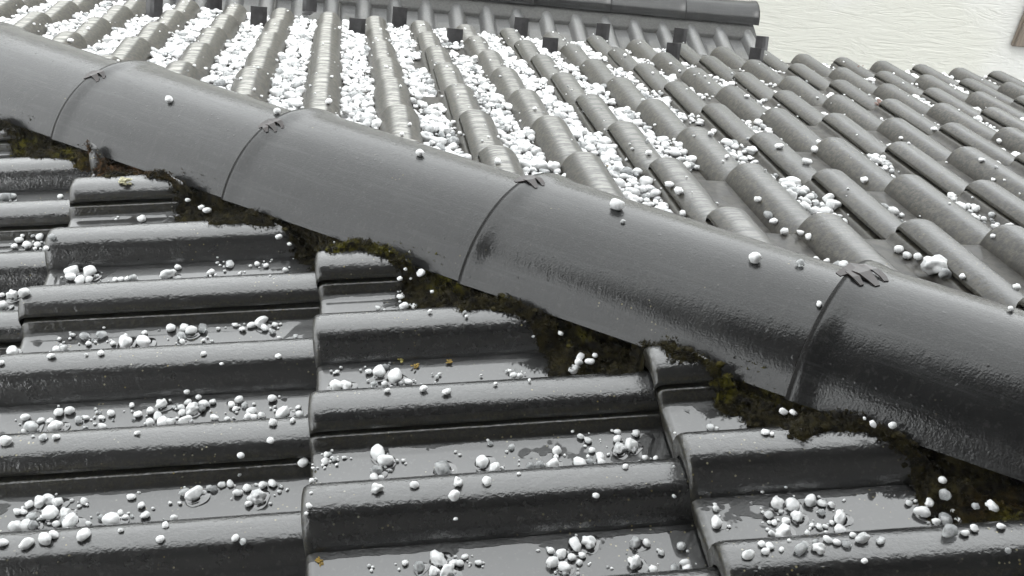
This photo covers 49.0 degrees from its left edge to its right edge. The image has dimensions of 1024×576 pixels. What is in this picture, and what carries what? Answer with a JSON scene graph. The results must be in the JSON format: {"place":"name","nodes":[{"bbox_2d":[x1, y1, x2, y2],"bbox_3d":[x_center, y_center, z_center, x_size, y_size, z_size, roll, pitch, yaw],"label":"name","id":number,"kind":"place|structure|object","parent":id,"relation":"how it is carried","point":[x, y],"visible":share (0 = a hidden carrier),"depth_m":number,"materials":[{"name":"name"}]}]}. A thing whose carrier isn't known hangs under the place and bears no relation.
{"place":"outdoors","nodes":[
{"label":"outdoors","id":0,"kind":"place"},
{"bbox_2d":[743,0,1023,80],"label":"neighbour house","id":1,"kind":"structure","parent":0,"point":[982,38],"depth_m":8.78,"materials":[{"name":"white paint"}]},
{"label":"ground","id":2,"kind":"structure","parent":0,"visible":0},
{"bbox_2d":[103,0,759,58],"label":"roof","id":3,"kind":"structure","parent":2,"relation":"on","point":[711,25],"depth_m":5.57,"materials":[{"name":"tile"}]},
{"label":"house wall","id":4,"kind":"structure","parent":0,"visible":0},
{"bbox_2d":[0,0,1023,575],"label":"tiled roof","id":5,"kind":"structure","parent":4,"relation":"attached to","point":[884,334],"depth_m":1.36,"materials":[{"name":"concrete"}]},
{"bbox_2d":[0,435,11,445],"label":"hailstone","id":6,"kind":"object","parent":5,"relation":"on","point":[5,440],"visible":1,"depth_m":1.22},
{"bbox_2d":[0,300,13,310],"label":"hailstone","id":7,"kind":"object","parent":5,"relation":"on","point":[4,305],"visible":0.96,"depth_m":1.55,"materials":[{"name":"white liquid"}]},
{"bbox_2d":[0,193,16,201],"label":"hailstone","id":8,"kind":"object","parent":5,"relation":"on","point":[5,197],"visible":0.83,"depth_m":1.79,"materials":[{"name":"white liquid"}]},
{"bbox_2d":[4,289,19,302],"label":"hailstone","id":9,"kind":"object","parent":5,"relation":"on","point":[12,296],"visible":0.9,"depth_m":1.57,"materials":[{"name":"white liquid"}]},
{"bbox_2d":[6,345,21,353],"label":"hailstone","id":10,"kind":"object","parent":5,"relation":"on","point":[12,349],"visible":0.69,"depth_m":1.41,"materials":[{"name":"white liquid"}]},
{"bbox_2d":[7,520,21,530],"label":"hailstone","id":11,"kind":"object","parent":5,"relation":"on","point":[15,525],"visible":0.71,"depth_m":1.16,"materials":[{"name":"white"}]},
{"bbox_2d":[18,288,29,297],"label":"hailstone","id":12,"kind":"object","parent":5,"relation":"on","point":[23,292],"visible":1,"depth_m":1.45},
{"bbox_2d":[18,537,34,549],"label":"hailstone","id":13,"kind":"object","parent":5,"relation":"on","point":[26,543],"visible":1,"depth_m":1.09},
{"bbox_2d":[23,421,43,432],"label":"hailstone","id":14,"kind":"object","parent":5,"relation":"on","point":[31,426],"visible":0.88,"depth_m":1.29,"materials":[{"name":"white liquid"}]},
{"bbox_2d":[27,520,43,529],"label":"hailstone","id":15,"kind":"object","parent":5,"relation":"on","point":[34,524],"visible":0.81,"depth_m":1.16,"materials":[{"name":"white"}]},
{"bbox_2d":[34,495,47,511],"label":"hailstone","id":16,"kind":"object","parent":5,"relation":"on","point":[39,503],"visible":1,"depth_m":1.19,"materials":[{"name":"white liquid"}]},
{"bbox_2d":[38,532,51,545],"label":"hailstone","id":17,"kind":"object","parent":5,"relation":"on","point":[44,538],"visible":1,"depth_m":1.10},
{"bbox_2d":[43,493,57,504],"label":"hailstone","id":18,"kind":"object","parent":5,"relation":"on","point":[50,497],"visible":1,"depth_m":1.19,"materials":[{"name":"white liquid"}]},
{"bbox_2d":[41,505,60,523],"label":"hailstone","id":19,"kind":"object","parent":5,"relation":"on","point":[50,513],"visible":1,"depth_m":1.18,"materials":[{"name":"white"}]},
{"bbox_2d":[50,420,69,430],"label":"hailstone","id":20,"kind":"object","parent":5,"relation":"on","point":[61,425],"visible":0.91,"depth_m":1.29,"materials":[{"name":"white liquid"}]},
{"bbox_2d":[51,497,69,508],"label":"hailstone","id":21,"kind":"object","parent":5,"relation":"on","point":[60,502],"visible":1,"depth_m":1.19,"materials":[{"name":"white liquid"}]},
{"bbox_2d":[60,507,76,518],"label":"hailstone","id":22,"kind":"object","parent":5,"relation":"on","point":[64,511],"visible":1,"depth_m":1.18,"materials":[{"name":"white"}]},
{"bbox_2d":[63,265,83,276],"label":"hailstone","id":23,"kind":"object","parent":5,"relation":"on","point":[75,270],"visible":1,"depth_m":1.55,"materials":[{"name":"white liquid"}]},
{"bbox_2d":[61,512,86,527],"bbox_3d":[-0.460,0.245,1.167,0.031,0.014,0.029,-4,34,15],"label":"hailstone","id":24,"kind":"object","parent":5,"relation":"on","point":[72,519],"visible":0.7,"depth_m":1.17,"materials":[{"name":"white"}]},
{"bbox_2d":[76,528,90,541],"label":"hailstone","id":25,"kind":"object","parent":5,"relation":"on","point":[83,534],"visible":1,"depth_m":1.10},
{"bbox_2d":[83,265,101,280],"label":"hailstone","id":26,"kind":"object","parent":5,"relation":"on","point":[90,270],"visible":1,"depth_m":1.55,"materials":[{"name":"white liquid"}]},
{"bbox_2d":[102,512,128,524],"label":"hailstone","id":27,"kind":"object","parent":5,"relation":"on","point":[111,518],"visible":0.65,"depth_m":1.17,"materials":[{"name":"white"}]},
{"bbox_2d":[117,335,136,347],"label":"hailstone","id":28,"kind":"object","parent":5,"relation":"on","point":[125,341],"visible":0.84,"depth_m":1.42,"materials":[{"name":"white liquid"}]},
{"bbox_2d":[135,335,155,346],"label":"hailstone","id":29,"kind":"object","parent":5,"relation":"on","point":[142,340],"visible":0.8,"depth_m":1.42,"materials":[{"name":"white liquid"}]},
{"bbox_2d":[146,0,162,17],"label":"snow guard","id":30,"kind":"object","parent":5,"relation":"on","point":[154,8],"visible":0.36,"depth_m":3.42,"materials":[{"name":"black metal"}]},
{"bbox_2d":[155,398,173,411],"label":"hailstone","id":31,"kind":"object","parent":5,"relation":"on","point":[163,404],"visible":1,"depth_m":1.32,"materials":[{"name":"white liquid"}]},
{"bbox_2d":[160,269,181,278],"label":"hailstone","id":32,"kind":"object","parent":5,"relation":"on","point":[168,274],"visible":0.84,"depth_m":1.55,"materials":[{"name":"white liquid"}]},
{"bbox_2d":[185,325,200,338],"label":"hailstone","id":33,"kind":"object","parent":5,"relation":"on","point":[192,332],"visible":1,"depth_m":1.45,"materials":[{"name":"white liquid"}]},
{"bbox_2d":[185,402,202,417],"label":"hailstone","id":34,"kind":"object","parent":5,"relation":"on","point":[192,410],"visible":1,"depth_m":1.32,"materials":[{"name":"white liquid"}]},
{"bbox_2d":[184,485,209,506],"bbox_3d":[-0.342,0.221,1.205,0.033,0.014,0.029,28,47,34],"label":"hailstone","id":35,"kind":"object","parent":5,"relation":"on","point":[194,496],"visible":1,"depth_m":1.20,"materials":[{"name":"white liquid"}]},
{"bbox_2d":[207,0,221,9],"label":"snow guard","id":36,"kind":"object","parent":5,"relation":"on","point":[213,4],"visible":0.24,"depth_m":3.80,"materials":[{"name":"black metal"}]},
{"bbox_2d":[247,488,269,509],"bbox_3d":[-0.273,0.223,1.204,0.024,0.017,0.029,5,26,14],"label":"hailstone","id":37,"kind":"object","parent":5,"relation":"on","point":[259,498],"visible":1,"depth_m":1.20,"materials":[{"name":"white liquid"}]},
{"bbox_2d":[250,5,266,26],"bbox_3d":[-0.775,-0.812,3.415,0.050,0.075,0.155,3,22,-8],"label":"snow guard","id":38,"kind":"object","parent":5,"relation":"on","point":[258,15],"visible":0.5,"depth_m":3.45,"materials":[{"name":"black metal"}]},
{"bbox_2d":[254,316,272,331],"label":"hailstone","id":39,"kind":"object","parent":5,"relation":"on","point":[259,321],"visible":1,"depth_m":1.46,"materials":[{"name":"white liquid"}]},
{"bbox_2d":[269,88,282,97],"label":"hailstone","id":40,"kind":"object","parent":5,"relation":"on","point":[276,92],"visible":0.86,"depth_m":2.35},
{"bbox_2d":[274,406,294,417],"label":"hailstone","id":41,"kind":"object","parent":5,"relation":"on","point":[283,411],"visible":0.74,"depth_m":1.31,"materials":[{"name":"white liquid"}]},
{"bbox_2d":[302,0,316,14],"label":"snow guard","id":42,"kind":"object","parent":5,"relation":"attached to","point":[309,7],"visible":1,"depth_m":3.96,"materials":[{"name":"black metal"}]},
{"bbox_2d":[326,379,341,389],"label":"hailstone","id":43,"kind":"object","parent":5,"relation":"on","point":[334,384],"visible":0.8,"depth_m":1.30,"materials":[{"name":"white liquid"}]},
{"bbox_2d":[341,380,357,388],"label":"hailstone","id":44,"kind":"object","parent":5,"relation":"on","point":[348,385],"visible":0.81,"depth_m":1.30,"materials":[{"name":"white liquid"}]},
{"bbox_2d":[349,17,365,36],"bbox_3d":[-0.475,-0.777,3.422,0.050,0.075,0.155,4,22,-6],"label":"snow guard","id":45,"kind":"object","parent":5,"relation":"on","point":[357,25],"visible":0.42,"depth_m":3.45,"materials":[{"name":"black metal"}]},
{"bbox_2d":[359,112,375,119],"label":"hailstone","id":46,"kind":"object","parent":5,"relation":"on","point":[367,115],"visible":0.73,"depth_m":2.15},
{"bbox_2d":[371,483,383,493],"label":"hailstone","id":47,"kind":"object","parent":5,"relation":"on","point":[376,488],"visible":1,"depth_m":1.11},
{"bbox_2d":[368,364,389,381],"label":"hailstone","id":48,"kind":"object","parent":5,"relation":"on","point":[380,372],"visible":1,"depth_m":1.32,"materials":[{"name":"white liquid"}]},
{"bbox_2d":[370,465,387,476],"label":"hailstone","id":49,"kind":"object","parent":5,"relation":"on","point":[379,470],"visible":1,"depth_m":1.19,"materials":[{"name":"white liquid"}]},
{"bbox_2d":[370,444,388,465],"bbox_3d":[-0.144,0.178,1.209,0.025,0.014,0.031,-2,33,-16],"label":"hailstone","id":50,"kind":"object","parent":5,"relation":"on","point":[377,450],"visible":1,"depth_m":1.21,"materials":[{"name":"white liquid"}]},
{"bbox_2d":[377,455,395,469],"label":"hailstone","id":51,"kind":"object","parent":5,"relation":"on","point":[385,460],"visible":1,"depth_m":1.20,"materials":[{"name":"white liquid"}]},
{"bbox_2d":[384,368,408,385],"bbox_3d":[-0.135,0.104,1.319,0.030,0.015,0.031,8,35,-3],"label":"hailstone","id":52,"kind":"object","parent":5,"relation":"on","point":[394,375],"visible":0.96,"depth_m":1.31,"materials":[{"name":"white liquid"}]},
{"bbox_2d":[392,6,407,27],"bbox_3d":[-0.381,-0.913,3.828,0.050,0.075,0.155,3,23,-10],"label":"snow guard","id":53,"kind":"object","parent":5,"relation":"on","point":[399,16],"visible":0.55,"depth_m":3.86,"materials":[{"name":"black metal"}]},
{"bbox_2d":[414,561,428,575],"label":"hailstone","id":54,"kind":"object","parent":5,"relation":"on","point":[421,568],"visible":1,"depth_m":1.08,"materials":[{"name":"white"}]},
{"bbox_2d":[421,131,432,141],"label":"hailstone","id":55,"kind":"object","parent":5,"relation":"on","point":[426,136],"visible":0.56,"depth_m":2.08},
{"bbox_2d":[428,565,440,575],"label":"hailstone","id":56,"kind":"object","parent":5,"relation":"on","point":[434,571],"visible":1,"depth_m":1.07,"materials":[{"name":"white"}]},
{"bbox_2d":[429,550,453,569],"bbox_3d":[-0.071,0.263,1.086,0.031,0.015,0.025,-4,35,-19],"label":"hailstone","id":57,"kind":"object","parent":5,"relation":"on","point":[438,560],"visible":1,"depth_m":1.08,"materials":[{"name":"white"}]},
{"bbox_2d":[438,123,449,135],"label":"hailstone","id":58,"kind":"object","parent":5,"relation":"on","point":[444,129],"visible":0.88,"depth_m":2.14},
{"bbox_2d":[433,460,457,474],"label":"hailstone","id":59,"kind":"object","parent":5,"relation":"on","point":[442,466],"visible":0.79,"depth_m":1.19,"materials":[{"name":"white liquid"}]},
{"bbox_2d":[440,563,462,575],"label":"hailstone","id":60,"kind":"object","parent":5,"relation":"on","point":[449,569],"visible":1,"depth_m":1.07,"materials":[{"name":"white"}]},
{"bbox_2d":[448,490,459,501],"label":"hailstone","id":61,"kind":"object","parent":5,"relation":"on","point":[453,495],"visible":1,"depth_m":1.11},
{"bbox_2d":[447,28,462,43],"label":"snow guard","id":62,"kind":"object","parent":5,"relation":"on","point":[454,35],"visible":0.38,"depth_m":3.48,"materials":[{"name":"black metal"}]},
{"bbox_2d":[474,455,495,471],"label":"hailstone","id":63,"kind":"object","parent":5,"relation":"on","point":[482,463],"visible":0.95,"depth_m":1.20,"materials":[{"name":"white liquid"}]},
{"bbox_2d":[489,462,501,470],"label":"hailstone","id":64,"kind":"object","parent":5,"relation":"on","point":[495,466],"visible":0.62,"depth_m":1.19,"materials":[{"name":"white liquid"}]},
{"bbox_2d":[0,0,1023,575],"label":"hail","id":65,"kind":"object","parent":5,"relation":"on","point":[420,84],"visible":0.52,"depth_m":2.37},
{"bbox_2d":[0,114,1023,524],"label":"moss","id":66,"kind":"object","parent":5,"relation":"on","point":[966,486],"visible":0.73,"depth_m":1.34,"materials":[{"name":"green plant"}]},
{"bbox_2d":[514,17,528,38],"bbox_3d":[0.037,-0.897,3.905,0.050,0.075,0.155,3,20,-9],"label":"snow guard","id":67,"kind":"object","parent":5,"relation":"on","point":[521,25],"visible":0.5,"depth_m":3.94,"materials":[{"name":"black metal"}]},
{"bbox_2d":[518,143,531,153],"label":"hailstone","id":68,"kind":"object","parent":5,"relation":"on","point":[524,148],"visible":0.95,"depth_m":2.09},
{"bbox_2d":[518,159,531,167],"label":"hailstone","id":69,"kind":"object","parent":5,"relation":"on","point":[525,163],"visible":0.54,"depth_m":1.89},
{"bbox_2d":[533,160,547,171],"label":"hailstone","id":70,"kind":"object","parent":5,"relation":"on","point":[540,164],"visible":0.81,"depth_m":1.90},
{"bbox_2d":[542,37,558,52],"bbox_3d":[0.125,-0.735,3.489,0.050,0.075,0.155,2,18,-11],"label":"snow guard","id":71,"kind":"object","parent":5,"relation":"on","point":[550,44],"visible":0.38,"depth_m":3.52,"materials":[{"name":"black metal"}]},
{"bbox_2d":[547,161,560,171],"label":"hailstone","id":72,"kind":"object","parent":5,"relation":"on","point":[552,166],"visible":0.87,"depth_m":1.90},
{"bbox_2d":[546,556,562,570],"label":"hailstone","id":73,"kind":"object","parent":5,"relation":"on","point":[552,562],"visible":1,"depth_m":1.08,"materials":[{"name":"white"}]},
{"bbox_2d":[546,457,562,466],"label":"hailstone","id":74,"kind":"object","parent":5,"relation":"on","point":[553,462],"visible":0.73,"depth_m":1.20,"materials":[{"name":"white"}]},
{"bbox_2d":[556,548,571,560],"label":"hailstone","id":75,"kind":"object","parent":5,"relation":"on","point":[562,553],"visible":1,"depth_m":1.09,"materials":[{"name":"white"}]},
{"bbox_2d":[558,561,574,575],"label":"hailstone","id":76,"kind":"object","parent":5,"relation":"on","point":[566,566],"visible":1,"depth_m":1.08,"materials":[{"name":"white"}]},
{"bbox_2d":[567,536,588,555],"bbox_3d":[0.062,0.252,1.105,0.025,0.012,0.026,-13,35,-8],"label":"hailstone","id":77,"kind":"object","parent":5,"relation":"on","point":[576,545],"visible":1,"depth_m":1.10,"materials":[{"name":"white"}]},
{"bbox_2d":[572,456,586,464],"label":"hailstone","id":78,"kind":"object","parent":5,"relation":"on","point":[578,460],"visible":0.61,"depth_m":1.20,"materials":[{"name":"white"}]},
{"bbox_2d":[581,535,599,553],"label":"hailstone","id":79,"kind":"object","parent":5,"relation":"on","point":[591,543],"visible":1,"depth_m":1.10,"materials":[{"name":"white"}]},
{"bbox_2d":[595,23,609,42],"bbox_3d":[0.331,-0.894,3.977,0.050,0.075,0.155,2,19,-11],"label":"snow guard","id":80,"kind":"object","parent":5,"relation":"on","point":[603,30],"visible":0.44,"depth_m":4.01,"materials":[{"name":"black metal"}]},
{"bbox_2d":[610,198,624,210],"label":"hailstone","id":81,"kind":"object","parent":5,"relation":"on","point":[617,204],"visible":1,"depth_m":1.42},
{"bbox_2d":[612,441,627,459],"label":"hailstone","id":82,"kind":"object","parent":5,"relation":"on","point":[619,451],"visible":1,"depth_m":1.22,"materials":[{"name":"white"}]},
{"bbox_2d":[624,187,639,196],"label":"hailstone","id":83,"kind":"object","parent":5,"relation":"on","point":[634,191],"visible":0.6,"depth_m":1.83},
{"bbox_2d":[625,437,639,454],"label":"hailstone","id":84,"kind":"object","parent":5,"relation":"on","point":[631,449],"visible":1,"depth_m":1.22,"materials":[{"name":"white"}]},
{"bbox_2d":[627,555,647,572],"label":"hailstone","id":85,"kind":"object","parent":5,"relation":"on","point":[637,563],"visible":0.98,"depth_m":1.08,"materials":[{"name":"white"}]},
{"bbox_2d":[629,535,646,551],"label":"hailstone","id":86,"kind":"object","parent":5,"relation":"on","point":[636,543],"visible":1,"depth_m":1.11,"materials":[{"name":"white"}]},
{"bbox_2d":[640,176,652,185],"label":"hailstone","id":87,"kind":"object","parent":5,"relation":"on","point":[646,180],"visible":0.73,"depth_m":1.89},
{"bbox_2d":[666,42,680,60],"bbox_3d":[0.537,-0.750,3.638,0.050,0.075,0.155,1,21,-16],"label":"snow guard","id":88,"kind":"object","parent":5,"relation":"on","point":[674,49],"visible":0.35,"depth_m":3.67,"materials":[{"name":"black metal"}]},
{"bbox_2d":[672,27,687,43],"bbox_3d":[0.619,-0.897,4.066,0.050,0.075,0.155,3,20,-9],"label":"snow guard","id":89,"kind":"object","parent":5,"relation":"on","point":[679,35],"visible":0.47,"depth_m":4.10,"materials":[{"name":"black metal"}]},
{"bbox_2d":[711,515,726,529],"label":"hailstone","id":90,"kind":"object","parent":5,"relation":"on","point":[717,523],"visible":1,"depth_m":1.08,"materials":[{"name":"white"}]},
{"bbox_2d":[742,549,754,559],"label":"hailstone","id":91,"kind":"object","parent":5,"relation":"on","point":[749,554],"visible":1,"depth_m":1.00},
{"bbox_2d":[749,252,761,263],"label":"hailstone","id":92,"kind":"object","parent":5,"relation":"on","point":[755,257],"visible":1,"depth_m":1.31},
{"bbox_2d":[748,47,764,61],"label":"snow guard","id":93,"kind":"object","parent":5,"relation":"on","point":[756,53],"visible":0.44,"depth_m":3.75,"materials":[{"name":"black metal"}]},
{"bbox_2d":[755,36,768,50],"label":"snow guard","id":94,"kind":"object","parent":5,"relation":"on","point":[761,41],"visible":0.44,"depth_m":4.14,"materials":[{"name":"black metal"}]},
{"bbox_2d":[769,495,788,514],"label":"hailstone","id":95,"kind":"object","parent":5,"relation":"on","point":[777,503],"visible":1,"depth_m":1.10,"materials":[{"name":"white"}]},
{"bbox_2d":[775,523,795,536],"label":"hailstone","id":96,"kind":"object","parent":5,"relation":"on","point":[783,529],"visible":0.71,"depth_m":1.07,"materials":[{"name":"white"}]},
{"bbox_2d":[785,497,803,512],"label":"hailstone","id":97,"kind":"object","parent":5,"relation":"on","point":[792,504],"visible":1,"depth_m":1.10,"materials":[{"name":"white"}]},
{"bbox_2d":[790,510,808,526],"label":"hailstone","id":98,"kind":"object","parent":5,"relation":"on","point":[797,517],"visible":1,"depth_m":1.09,"materials":[{"name":"white"}]},
{"bbox_2d":[794,541,809,555],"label":"hailstone","id":99,"kind":"object","parent":5,"relation":"on","point":[801,548],"visible":1,"depth_m":1.00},
{"bbox_2d":[804,494,820,509],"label":"hailstone","id":100,"kind":"object","parent":5,"relation":"on","point":[810,501],"visible":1,"depth_m":1.10,"materials":[{"name":"white"}]},
{"bbox_2d":[812,543,825,554],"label":"hailstone","id":101,"kind":"object","parent":5,"relation":"on","point":[819,548],"visible":1,"depth_m":1.01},
{"bbox_2d":[825,199,841,210],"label":"hailstone","id":102,"kind":"object","parent":5,"relation":"on","point":[833,204],"visible":0.92,"depth_m":1.88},
{"bbox_2d":[834,524,850,531],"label":"hailstone","id":103,"kind":"object","parent":5,"relation":"on","point":[839,528],"visible":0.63,"depth_m":1.08,"materials":[{"name":"white"}]},
{"bbox_2d":[833,509,853,526],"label":"hailstone","id":104,"kind":"object","parent":5,"relation":"on","point":[840,516],"visible":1,"depth_m":1.09,"materials":[{"name":"white"}]},
{"bbox_2d":[855,532,869,543],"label":"hailstone","id":105,"kind":"object","parent":5,"relation":"on","point":[862,537],"visible":1,"depth_m":1.02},
{"bbox_2d":[913,506,932,521],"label":"hailstone","id":106,"kind":"object","parent":5,"relation":"on","point":[923,513],"visible":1,"depth_m":1.09,"materials":[{"name":"white"}]},
{"bbox_2d":[920,254,947,274],"bbox_3d":[0.590,-0.030,1.562,0.035,0.028,0.031,6,33,-4],"label":"hailstone","id":107,"kind":"object","parent":5,"relation":"on","point":[934,264],"visible":0.96,"depth_m":1.56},
{"bbox_2d":[938,268,951,278],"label":"hailstone","id":108,"kind":"object","parent":5,"relation":"on","point":[944,273],"visible":1,"depth_m":1.54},
{"bbox_2d":[939,489,951,500],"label":"hailstone","id":109,"kind":"object","parent":5,"relation":"on","point":[944,494],"visible":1,"depth_m":1.09,"materials":[{"name":"white"}]},
{"bbox_2d":[939,512,952,524],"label":"hailstone","id":110,"kind":"object","parent":5,"relation":"on","point":[945,518],"visible":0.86,"depth_m":1.09,"materials":[{"name":"white"}]},
{"bbox_2d":[942,523,957,537],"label":"hailstone","id":111,"kind":"object","parent":5,"relation":"on","point":[949,530],"visible":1,"depth_m":1.02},
{"bbox_2d":[987,499,998,511],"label":"hailstone","id":112,"kind":"object","parent":5,"relation":"on","point":[992,506],"visible":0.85,"depth_m":1.08,"materials":[{"name":"white"}]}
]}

